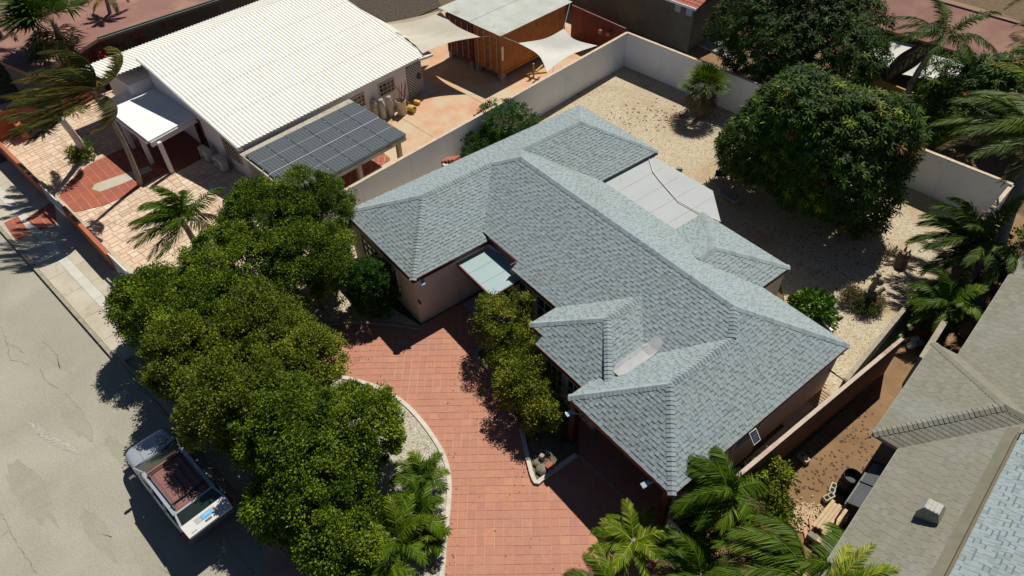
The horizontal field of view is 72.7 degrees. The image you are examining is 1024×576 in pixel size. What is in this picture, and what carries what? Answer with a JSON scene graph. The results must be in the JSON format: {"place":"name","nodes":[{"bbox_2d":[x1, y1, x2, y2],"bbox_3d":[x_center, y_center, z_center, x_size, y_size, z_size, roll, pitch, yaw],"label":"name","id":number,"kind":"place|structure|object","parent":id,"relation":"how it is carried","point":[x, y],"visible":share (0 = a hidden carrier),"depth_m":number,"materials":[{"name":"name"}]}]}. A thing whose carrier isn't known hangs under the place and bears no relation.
{"place":"outdoors","nodes":[
{"label":"outdoors","id":0,"kind":"place"},
{"bbox_2d":[0,232,264,575],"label":"road","id":1,"kind":"structure","parent":0,"point":[80,415],"depth_m":25.07,"materials":[{"name":"asphalt"}]},
{"bbox_2d":[0,226,309,575],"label":"kerb","id":2,"kind":"structure","parent":1,"relation":"on","point":[210,467],"depth_m":27.82,"materials":[{"name":"concrete"}]},
{"bbox_2d":[125,428,234,544],"bbox_3d":[-11.320,6.576,23.578,5.230,1.694,2.190,33,54,30],"label":"parked car","id":3,"kind":"object","parent":1,"relation":"on","point":[190,497],"visible":0.95,"depth_m":22.79,"materials":[{"name":"silver metal"}]},
{"bbox_2d":[0,157,312,575],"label":"sidewalk","id":4,"kind":"structure","parent":0,"point":[73,265],"depth_m":32.56,"materials":[{"name":"concrete"}]},
{"bbox_2d":[26,202,55,229],"bbox_3d":[-23.656,-3.607,35.142,1.542,0.082,2.202,-30,52,-26],"label":"tiled apron","id":5,"kind":"object","parent":4,"relation":"on","point":[43,217],"visible":1,"depth_m":35.03,"materials":[{"name":"tile"}]},
{"bbox_2d":[99,258,182,350],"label":"hedge tree","id":6,"kind":"object","parent":4,"relation":"on","point":[130,297],"visible":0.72,"depth_m":26.70,"materials":[{"name":"green plant"}]},
{"bbox_2d":[209,379,446,575],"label":"gravel island","id":7,"kind":"structure","parent":0,"point":[419,438],"depth_m":24.74,"materials":[{"name":"gravel"}]},
{"bbox_2d":[133,307,244,409],"bbox_3d":[-11.585,2.845,25.293,3.782,4.583,4.286,-30,52,-26],"label":"hedge tree","id":8,"kind":"object","parent":7,"relation":"on","point":[156,351],"visible":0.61,"depth_m":24.21,"materials":[{"name":"green plant"}]},
{"bbox_2d":[166,336,311,456],"bbox_3d":[-9.151,3.990,23.863,4.658,4.908,4.324,-3,45,-2],"label":"hedge tree","id":9,"kind":"object","parent":7,"relation":"on","point":[233,382],"visible":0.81,"depth_m":22.36,"materials":[{"name":"green plant"}]},
{"bbox_2d":[201,276,318,367],"bbox_3d":[-9.497,1.901,26.327,4.186,4.410,4.215,-30,52,-26],"label":"hedge tree","id":10,"kind":"object","parent":7,"relation":"on","point":[275,310],"visible":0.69,"depth_m":25.14,"materials":[{"name":"green plant"}]},
{"bbox_2d":[127,299,397,555],"bbox_3d":[-9.534,4.611,25.107,14.687,2.462,2.225,33,54,29],"label":"hedge","id":11,"kind":"object","parent":7,"relation":"on","point":[378,501],"visible":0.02,"depth_m":21.78,"materials":[{"name":"green plant"}]},
{"bbox_2d":[235,463,330,552],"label":"hedge tree","id":12,"kind":"object","parent":7,"relation":"on","point":[255,518],"visible":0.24,"depth_m":21.16,"materials":[{"name":"green plant"}]},
{"bbox_2d":[226,368,353,492],"bbox_3d":[-6.828,5.022,22.905,4.441,4.750,4.160,13,47,14],"label":"hedge tree","id":13,"kind":"object","parent":7,"relation":"on","point":[254,441],"visible":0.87,"depth_m":21.36,"materials":[{"name":"green plant"}]},
{"bbox_2d":[250,320,352,408],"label":"hedge tree","id":14,"kind":"object","parent":7,"relation":"on","point":[309,348],"visible":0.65,"depth_m":24.79,"materials":[{"name":"green plant"}]},
{"bbox_2d":[254,416,384,554],"bbox_3d":[-5.830,6.313,22.183,4.199,3.902,4.391,-30,52,-26],"label":"hedge tree","id":15,"kind":"object","parent":7,"relation":"on","point":[342,487],"visible":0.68,"depth_m":20.88,"materials":[{"name":"green plant"}]},
{"bbox_2d":[282,495,390,575],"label":"hedge tree","id":16,"kind":"object","parent":7,"relation":"on","point":[331,557],"visible":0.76,"depth_m":20.46,"materials":[{"name":"green plant"}]},
{"bbox_2d":[300,377,407,473],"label":"hedge tree","id":17,"kind":"object","parent":7,"relation":"on","point":[385,414],"visible":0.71,"depth_m":22.33,"materials":[{"name":"green plant"}]},
{"bbox_2d":[344,529,425,575],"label":"island palm","id":18,"kind":"object","parent":7,"relation":"on","point":[394,567],"visible":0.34,"depth_m":20.72,"materials":[{"name":"green plant"}]},
{"bbox_2d":[356,493,434,575],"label":"island palm","id":19,"kind":"object","parent":7,"relation":"on","point":[399,531],"visible":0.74,"depth_m":21.28,"materials":[{"name":"green plant"}]},
{"bbox_2d":[383,477,445,543],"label":"island palm","id":20,"kind":"object","parent":7,"relation":"on","point":[423,506],"visible":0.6,"depth_m":22.36,"materials":[{"name":"green plant"}]},
{"bbox_2d":[389,449,450,499],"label":"island palm","id":21,"kind":"object","parent":7,"relation":"on","point":[420,471],"visible":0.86,"depth_m":23.46,"materials":[{"name":"green plant"}]},
{"bbox_2d":[407,513,451,566],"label":"island palm","id":22,"kind":"object","parent":7,"relation":"on","point":[431,542],"visible":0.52,"depth_m":21.98,"materials":[{"name":"green plant"}]},
{"bbox_2d":[258,291,685,575],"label":"driveway","id":23,"kind":"structure","parent":0,"point":[561,512],"depth_m":24.59,"materials":[{"name":"brick"}]},
{"bbox_2d":[340,375,451,575],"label":"island kerb","id":24,"kind":"structure","parent":23,"relation":"on","point":[444,458],"depth_m":24.85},
{"bbox_2d":[474,342,578,479],"bbox_3d":[0.955,4.231,26.867,3.050,0.120,6.736,-16,47,-15],"label":"planter bed","id":25,"kind":"object","parent":23,"relation":"on","point":[547,444],"visible":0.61,"depth_m":25.33,"materials":[{"name":"gravel"}]},
{"bbox_2d":[467,285,539,354],"bbox_3d":[-0.240,1.380,27.503,2.962,3.209,2.715,22,49,21],"label":"planter shrub","id":26,"kind":"object","parent":25,"relation":"on","point":[520,320],"visible":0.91,"depth_m":27.15,"materials":[{"name":"green plant"}]},
{"bbox_2d":[482,323,541,382],"bbox_3d":[0.015,2.639,27.058,2.379,2.064,2.581,21,49,21],"label":"planter shrub","id":27,"kind":"object","parent":25,"relation":"on","point":[505,349],"visible":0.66,"depth_m":26.60,"materials":[{"name":"green plant"}]},
{"bbox_2d":[491,344,562,412],"bbox_3d":[0.537,3.466,25.863,2.798,2.586,2.471,-30,52,-26],"label":"planter shrub","id":28,"kind":"object","parent":25,"relation":"on","point":[517,372],"visible":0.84,"depth_m":25.24,"materials":[{"name":"green plant"}]},
{"bbox_2d":[513,382,569,436],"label":"planter shrub","id":29,"kind":"object","parent":25,"relation":"on","point":[540,417],"visible":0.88,"depth_m":24.83,"materials":[{"name":"green plant"}]},
{"bbox_2d":[519,428,576,484],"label":"planter kerb","id":30,"kind":"structure","parent":23,"relation":"on","point":[555,469],"depth_m":24.65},
{"bbox_2d":[560,543,614,575],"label":"feather palm","id":31,"kind":"object","parent":23,"relation":"on","point":[602,569],"visible":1,"depth_m":20.36,"materials":[{"name":"green plant"}]},
{"bbox_2d":[587,498,677,575],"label":"feather palm","id":32,"kind":"object","parent":23,"relation":"on","point":[622,534],"visible":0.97,"depth_m":21.35,"materials":[{"name":"green plant"}]},
{"bbox_2d":[343,6,628,182],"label":"patio","id":33,"kind":"structure","parent":0,"point":[458,90],"depth_m":43.54,"materials":[{"name":"concrete"}]},
{"bbox_2d":[87,0,432,178],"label":"white roofed house","id":34,"kind":"structure","parent":33,"relation":"on","point":[229,86],"depth_m":39.47,"materials":[{"name":"silver metal"}]},
{"bbox_2d":[340,153,389,188],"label":"patio tiles","id":35,"kind":"object","parent":33,"relation":"on","point":[374,162],"visible":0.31,"depth_m":37.78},
{"bbox_2d":[405,61,423,97],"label":"lattice screen","id":36,"kind":"object","parent":33,"relation":"on","point":[414,79],"visible":1,"depth_m":42.46,"materials":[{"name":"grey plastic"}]},
{"bbox_2d":[445,12,475,67],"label":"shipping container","id":37,"kind":"object","parent":33,"relation":"on","point":[464,48],"visible":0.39,"depth_m":44.99,"materials":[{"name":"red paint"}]},
{"bbox_2d":[473,5,565,80],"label":"shipping container","id":38,"kind":"object","parent":33,"relation":"on","point":[502,56],"visible":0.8,"depth_m":44.10,"materials":[{"name":"orange paint"}]},
{"bbox_2d":[475,27,488,66],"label":"door","id":39,"kind":"structure","parent":38,"relation":"in","point":[481,42],"depth_m":43.97,"materials":[{"name":"orange paint"}]},
{"bbox_2d":[487,32,499,72],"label":"door","id":40,"kind":"structure","parent":38,"relation":"in","point":[493,41],"depth_m":43.39,"materials":[{"name":"orange paint"}]},
{"bbox_2d":[439,0,571,35],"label":"container roof","id":41,"kind":"structure","parent":38,"relation":"on","point":[500,17],"depth_m":44.31,"materials":[{"name":"metal"}]},
{"bbox_2d":[571,5,625,48],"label":"red fence","id":42,"kind":"object","parent":33,"relation":"on","point":[586,25],"visible":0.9,"depth_m":46.59,"materials":[{"name":"paint"}]},
{"bbox_2d":[566,0,751,52],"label":"grey building","id":43,"kind":"structure","parent":33,"relation":"on","point":[678,24],"depth_m":47.09,"materials":[{"name":"paint"}]},
{"bbox_2d":[0,0,1023,575],"bbox_3d":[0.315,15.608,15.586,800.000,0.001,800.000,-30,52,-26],"label":"ground","id":44,"kind":"structure","parent":0,"point":[996,164],"depth_m":37.98,"materials":[{"name":"soil"}]},
{"bbox_2d":[0,0,91,83],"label":"fan palm","id":45,"kind":"object","parent":44,"relation":"on","point":[24,14],"visible":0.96,"depth_m":40.27,"materials":[{"name":"green plant"}]},
{"bbox_2d":[59,138,200,211],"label":"tiled drive","id":46,"kind":"structure","parent":44,"relation":"on","point":[107,179],"depth_m":37.30,"materials":[{"name":"tile"}]},
{"bbox_2d":[0,46,143,185],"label":"coconut palm","id":47,"kind":"object","parent":46,"relation":"on","point":[79,80],"visible":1,"depth_m":31.87,"materials":[{"name":"green plant"}]},
{"bbox_2d":[0,87,314,285],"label":"paved yard","id":48,"kind":"structure","parent":44,"relation":"on","point":[46,159],"depth_m":37.22,"materials":[{"name":"tile"}]},
{"bbox_2d":[0,142,46,198],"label":"garden wall","id":49,"kind":"structure","parent":48,"relation":"on","point":[19,166],"depth_m":36.85,"materials":[{"name":"concrete"}]},
{"bbox_2d":[0,87,90,154],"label":"coconut palm","id":50,"kind":"object","parent":48,"relation":"on","point":[65,124],"visible":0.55,"depth_m":35.14,"materials":[{"name":"green plant"}]},
{"bbox_2d":[0,84,95,140],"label":"garden wall","id":51,"kind":"structure","parent":48,"relation":"on","point":[5,126],"depth_m":40.24,"materials":[{"name":"concrete"}]},
{"bbox_2d":[64,138,96,164],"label":"yard plant","id":52,"kind":"object","parent":48,"relation":"on","point":[73,151],"visible":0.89,"depth_m":38.48,"materials":[{"name":"green plant"}]},
{"bbox_2d":[61,206,116,270],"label":"garden wall","id":53,"kind":"structure","parent":48,"relation":"on","point":[90,237],"depth_m":32.80,"materials":[{"name":"concrete"}]},
{"bbox_2d":[0,0,257,108],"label":"flat roofed house","id":54,"kind":"structure","parent":48,"relation":"on","point":[146,17],"depth_m":44.75,"materials":[{"name":"red"}]},
{"bbox_2d":[125,185,222,262],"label":"feather palm","id":55,"kind":"object","parent":48,"relation":"on","point":[181,212],"visible":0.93,"depth_m":29.82,"materials":[{"name":"green plant"}]},
{"bbox_2d":[206,171,315,263],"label":"hedge tree","id":56,"kind":"object","parent":48,"relation":"on","point":[240,208],"visible":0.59,"depth_m":28.88,"materials":[{"name":"green plant"}]},
{"bbox_2d":[238,99,405,189],"bbox_3d":[-9.746,-6.822,36.663,5.084,2.124,7.308,32,54,29],"label":"solar carport","id":57,"kind":"object","parent":48,"relation":"on","point":[343,137],"visible":0.91,"depth_m":35.93,"materials":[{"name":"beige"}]},
{"bbox_2d":[145,257,268,364],"bbox_3d":[-11.479,1.361,27.031,4.279,4.235,4.510,1,45,2],"label":"hedge tree","id":58,"kind":"object","parent":44,"relation":"on","point":[183,291],"visible":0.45,"depth_m":26.01,"materials":[{"name":"green plant"}]},
{"bbox_2d":[172,217,281,297],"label":"hedge tree","id":59,"kind":"object","parent":44,"relation":"on","point":[200,250],"visible":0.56,"depth_m":27.57,"materials":[{"name":"green plant"}]},
{"bbox_2d":[283,251,364,294],"bbox_3d":[-3.145,-5.171,36.425,22.094,0.036,6.567,-30,52,-26],"label":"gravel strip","id":60,"kind":"object","parent":44,"relation":"on","point":[304,288],"visible":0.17,"depth_m":31.39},
{"bbox_2d":[267,162,359,253],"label":"hedge tree","id":61,"kind":"object","parent":60,"relation":"on","point":[327,193],"visible":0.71,"depth_m":29.75,"materials":[{"name":"green plant"}]},
{"bbox_2d":[287,286,420,326],"bbox_3d":[-6.907,0.841,30.428,6.062,0.110,2.700,-2,45,-1],"label":"gravel bed","id":62,"kind":"object","parent":44,"relation":"on","point":[337,309],"visible":0.44,"depth_m":30.10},
{"bbox_2d":[256,214,359,311],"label":"hedge tree","id":63,"kind":"object","parent":62,"relation":"on","point":[290,259],"visible":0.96,"depth_m":27.63,"materials":[{"name":"green plant"}]},
{"bbox_2d":[344,252,400,318],"bbox_3d":[-5.902,-0.145,29.302,2.394,3.025,2.455,-30,52,-26],"label":"dome bush","id":64,"kind":"object","parent":62,"relation":"on","point":[387,289],"visible":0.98,"depth_m":28.79,"materials":[{"name":"green plant"}]},
{"bbox_2d":[348,0,440,22],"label":"litter bed","id":65,"kind":"object","parent":44,"relation":"on","point":[386,11],"visible":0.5,"depth_m":52.46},
{"bbox_2d":[348,67,964,424],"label":"gravel yard","id":66,"kind":"structure","parent":44,"relation":"on","point":[687,148],"depth_m":34.07,"materials":[{"name":"gravel"}]},
{"bbox_2d":[317,32,627,238],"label":"boundary wall","id":67,"kind":"structure","parent":66,"relation":"on","point":[547,93],"depth_m":38.60,"materials":[{"name":"white paint"}]},
{"bbox_2d":[460,131,497,157],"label":"bush","id":68,"kind":"object","parent":66,"relation":"on","point":[479,141],"visible":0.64,"depth_m":37.10,"materials":[{"name":"green plant"}]},
{"bbox_2d":[473,97,541,142],"bbox_3d":[-0.255,-9.052,38.149,3.622,2.958,3.985,-30,52,-26],"label":"bush","id":69,"kind":"object","parent":66,"relation":"on","point":[528,122],"visible":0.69,"depth_m":37.33,"materials":[{"name":"green plant"}]},
{"bbox_2d":[350,104,849,529],"bbox_3d":[3.830,-1.195,29.064,14.356,4.512,18.639,-30,52,-26],"label":"bungalow","id":70,"kind":"object","parent":66,"relation":"on","point":[670,329],"visible":1,"depth_m":26.84,"materials":[{"name":"grey tile"}]},
{"bbox_2d":[678,61,731,117],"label":"fan palm","id":71,"kind":"object","parent":66,"relation":"on","point":[708,75],"visible":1,"depth_m":39.74,"materials":[{"name":"green plant"}]},
{"bbox_2d":[571,93,921,353],"bbox_3d":[11.722,-6.184,37.069,10.512,0.022,24.289,-24,49,-21],"label":"leaf debris","id":72,"kind":"object","parent":66,"relation":"on","point":[756,206],"visible":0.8,"depth_m":33.54,"materials":[{"name":"brown"}]},
{"bbox_2d":[786,285,843,332],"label":"leafy bush","id":73,"kind":"object","parent":66,"relation":"on","point":[821,302],"visible":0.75,"depth_m":28.36,"materials":[{"name":"green plant"}]},
{"bbox_2d":[624,32,1013,214],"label":"boundary wall","id":74,"kind":"structure","parent":66,"relation":"on","point":[940,177],"depth_m":39.41,"materials":[{"name":"white paint"}]},
{"bbox_2d":[711,60,934,240],"bbox_3d":[14.402,-6.922,32.627,7.099,7.338,9.403,-30,52,-26],"label":"mango tree","id":75,"kind":"object","parent":66,"relation":"on","point":[787,134],"visible":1,"depth_m":30.35,"materials":[{"name":"green plant"}]},
{"bbox_2d":[839,287,920,387],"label":"wall","id":76,"kind":"structure","parent":66,"relation":"on","point":[878,343],"depth_m":27.36,"materials":[{"name":"concrete"}]},
{"bbox_2d":[686,46,732,71],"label":"soil patch","id":77,"kind":"object","parent":44,"relation":"on","point":[701,53],"visible":0.67,"depth_m":46.45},
{"bbox_2d":[700,0,898,86],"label":"mango tree","id":78,"kind":"object","parent":44,"relation":"on","point":[850,17],"visible":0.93,"depth_m":38.09,"materials":[{"name":"green plant"}]},
{"bbox_2d":[664,212,1023,575],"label":"dirt lane","id":79,"kind":"structure","parent":44,"relation":"on","point":[886,387],"depth_m":25.47,"materials":[{"name":"soil"}]},
{"bbox_2d":[638,522,745,575],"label":"feather palm","id":80,"kind":"object","parent":79,"relation":"on","point":[686,558],"visible":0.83,"depth_m":20.31,"materials":[{"name":"green plant"}]},
{"bbox_2d":[676,511,725,555],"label":"lane shrub","id":81,"kind":"object","parent":79,"relation":"on","point":[685,527],"visible":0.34,"depth_m":21.95,"materials":[{"name":"green plant"}]},
{"bbox_2d":[662,445,768,549],"bbox_3d":[6.309,6.681,21.660,3.229,3.849,2.973,27,51,25],"label":"feather palm","id":82,"kind":"object","parent":79,"relation":"on","point":[724,486],"visible":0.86,"depth_m":20.92,"materials":[{"name":"green plant"}]},
{"bbox_2d":[739,445,800,511],"bbox_3d":[8.437,6.461,23.046,2.260,2.110,1.997,-30,52,-26],"label":"lane shrub","id":83,"kind":"object","parent":79,"relation":"on","point":[783,476],"visible":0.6,"depth_m":22.78,"materials":[{"name":"green plant"}]},
{"bbox_2d":[740,482,804,537],"bbox_3d":[8.434,7.355,22.560,2.071,1.524,1.987,-30,52,-26],"label":"lane shrub","id":84,"kind":"object","parent":79,"relation":"on","point":[782,511],"visible":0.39,"depth_m":22.24,"materials":[{"name":"green plant"}]},
{"bbox_2d":[706,511,844,575],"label":"feather palm","id":85,"kind":"object","parent":79,"relation":"on","point":[790,561],"visible":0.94,"depth_m":19.68,"materials":[{"name":"green plant"}]},
{"bbox_2d":[791,495,825,532],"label":"wood chips","id":86,"kind":"object","parent":79,"relation":"on","point":[807,511],"visible":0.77,"depth_m":23.31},
{"bbox_2d":[726,337,903,506],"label":"boundary wall","id":87,"kind":"structure","parent":79,"relation":"on","point":[792,439],"depth_m":24.73,"materials":[{"name":"concrete"}]},
{"bbox_2d":[803,499,849,554],"bbox_3d":[10.428,7.899,22.666,1.788,0.435,1.493,-30,52,-26],"label":"lumber pile","id":88,"kind":"object","parent":79,"relation":"on","point":[812,536],"visible":0.77,"depth_m":22.73,"materials":[{"name":"brown wood"}]},
{"bbox_2d":[793,391,873,491],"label":"lane litter","id":89,"kind":"object","parent":79,"relation":"on","point":[847,456],"visible":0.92,"depth_m":24.92,"materials":[{"name":"brown"}]},
{"bbox_2d":[836,468,861,496],"bbox_3d":[11.467,6.617,23.657,0.624,0.880,0.630,-30,52,-26],"label":"oil drum","id":90,"kind":"object","parent":79,"relation":"on","point":[848,480],"visible":0.8,"depth_m":23.55,"materials":[{"name":"black metal"}]},
{"bbox_2d":[833,460,886,523],"bbox_3d":[11.495,6.863,22.728,0.744,1.844,2.100,33,54,30],"label":"lean to","id":91,"kind":"object","parent":79,"relation":"on","point":[865,484],"visible":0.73,"depth_m":22.32,"materials":[{"name":"grey metal"}]},
{"bbox_2d":[864,307,915,391],"bbox_3d":[15.287,2.530,28.301,0.700,0.070,5.576,29,52,27],"label":"algae strip","id":92,"kind":"object","parent":79,"relation":"on","point":[902,328],"visible":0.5,"depth_m":28.87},
{"bbox_2d":[817,251,1023,575],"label":"shingled house","id":93,"kind":"structure","parent":79,"relation":"on","point":[948,431],"depth_m":21.00,"materials":[{"name":"grey tile"}]},
{"bbox_2d":[913,497,945,523],"bbox_3d":[11.806,6.294,19.625,0.600,0.624,0.600,33,54,30],"label":"roof vent","id":94,"kind":"object","parent":93,"relation":"on","point":[930,510],"visible":1,"depth_m":19.45,"materials":[{"name":"metal"}]},
{"bbox_2d":[903,258,986,383],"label":"block wall","id":95,"kind":"structure","parent":79,"relation":"on","point":[942,324],"depth_m":26.80,"materials":[{"name":"concrete"}]},
{"bbox_2d":[905,266,988,337],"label":"feather palm","id":96,"kind":"object","parent":79,"relation":"on","point":[946,297],"visible":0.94,"depth_m":27.60,"materials":[{"name":"green plant"}]},
{"bbox_2d":[902,193,1023,301],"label":"feather palm","id":97,"kind":"object","parent":79,"relation":"on","point":[977,229],"visible":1,"depth_m":28.61,"materials":[{"name":"green plant"}]},
{"bbox_2d":[974,224,1023,283],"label":"lane shrub","id":98,"kind":"object","parent":79,"relation":"on","point":[1005,273],"visible":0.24,"depth_m":30.40,"materials":[{"name":"green plant"}]},
{"bbox_2d":[826,542,900,575],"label":"feather palm","id":99,"kind":"object","parent":44,"relation":"on","point":[844,566],"visible":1,"depth_m":18.40,"materials":[{"name":"green plant"}]},
{"bbox_2d":[848,74,932,123],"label":"bare yard","id":100,"kind":"structure","parent":44,"relation":"on","point":[899,84],"depth_m":43.44,"materials":[{"name":"soil"}]},
{"bbox_2d":[876,0,1002,115],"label":"coconut palm","id":101,"kind":"object","parent":100,"relation":"on","point":[935,28],"visible":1,"depth_m":35.35,"materials":[{"name":"green plant"}]},
{"bbox_2d":[858,0,1023,115],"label":"pink roofed house","id":102,"kind":"structure","parent":100,"relation":"on","point":[996,30],"depth_m":41.62,"materials":[{"name":"paint"}]},
{"bbox_2d":[919,101,956,146],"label":"mango tree","id":103,"kind":"object","parent":44,"relation":"on","point":[943,137],"visible":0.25,"depth_m":37.65,"materials":[{"name":"green plant"}]},
{"bbox_2d":[907,45,1023,154],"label":"mango tree","id":104,"kind":"object","parent":44,"relation":"on","point":[989,75],"visible":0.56,"depth_m":36.16,"materials":[{"name":"green plant"}]},
{"bbox_2d":[928,46,1023,336],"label":"coconut palm","id":105,"kind":"object","parent":44,"relation":"on","point":[1011,127],"visible":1,"depth_m":28.89,"materials":[{"name":"green plant"}]},
{"bbox_2d":[665,392,822,539],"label":"side path","id":106,"kind":"structure","parent":0,"point":[789,422],"depth_m":25.67,"materials":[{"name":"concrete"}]},
{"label":"rope","id":107,"kind":"object","parent":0,"visible":0},
{"bbox_2d":[390,12,478,52],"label":"shade sail","id":108,"kind":"object","parent":107,"relation":"hanging from","point":[423,35],"visible":1,"depth_m":43.50,"materials":[{"name":"fabric"}]},
{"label":"rope","id":109,"kind":"object","parent":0,"visible":0},
{"bbox_2d":[519,29,596,71],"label":"shade sail","id":110,"kind":"object","parent":109,"relation":"hanging from","point":[552,51],"visible":1,"depth_m":42.15,"materials":[{"name":"white fabric"}]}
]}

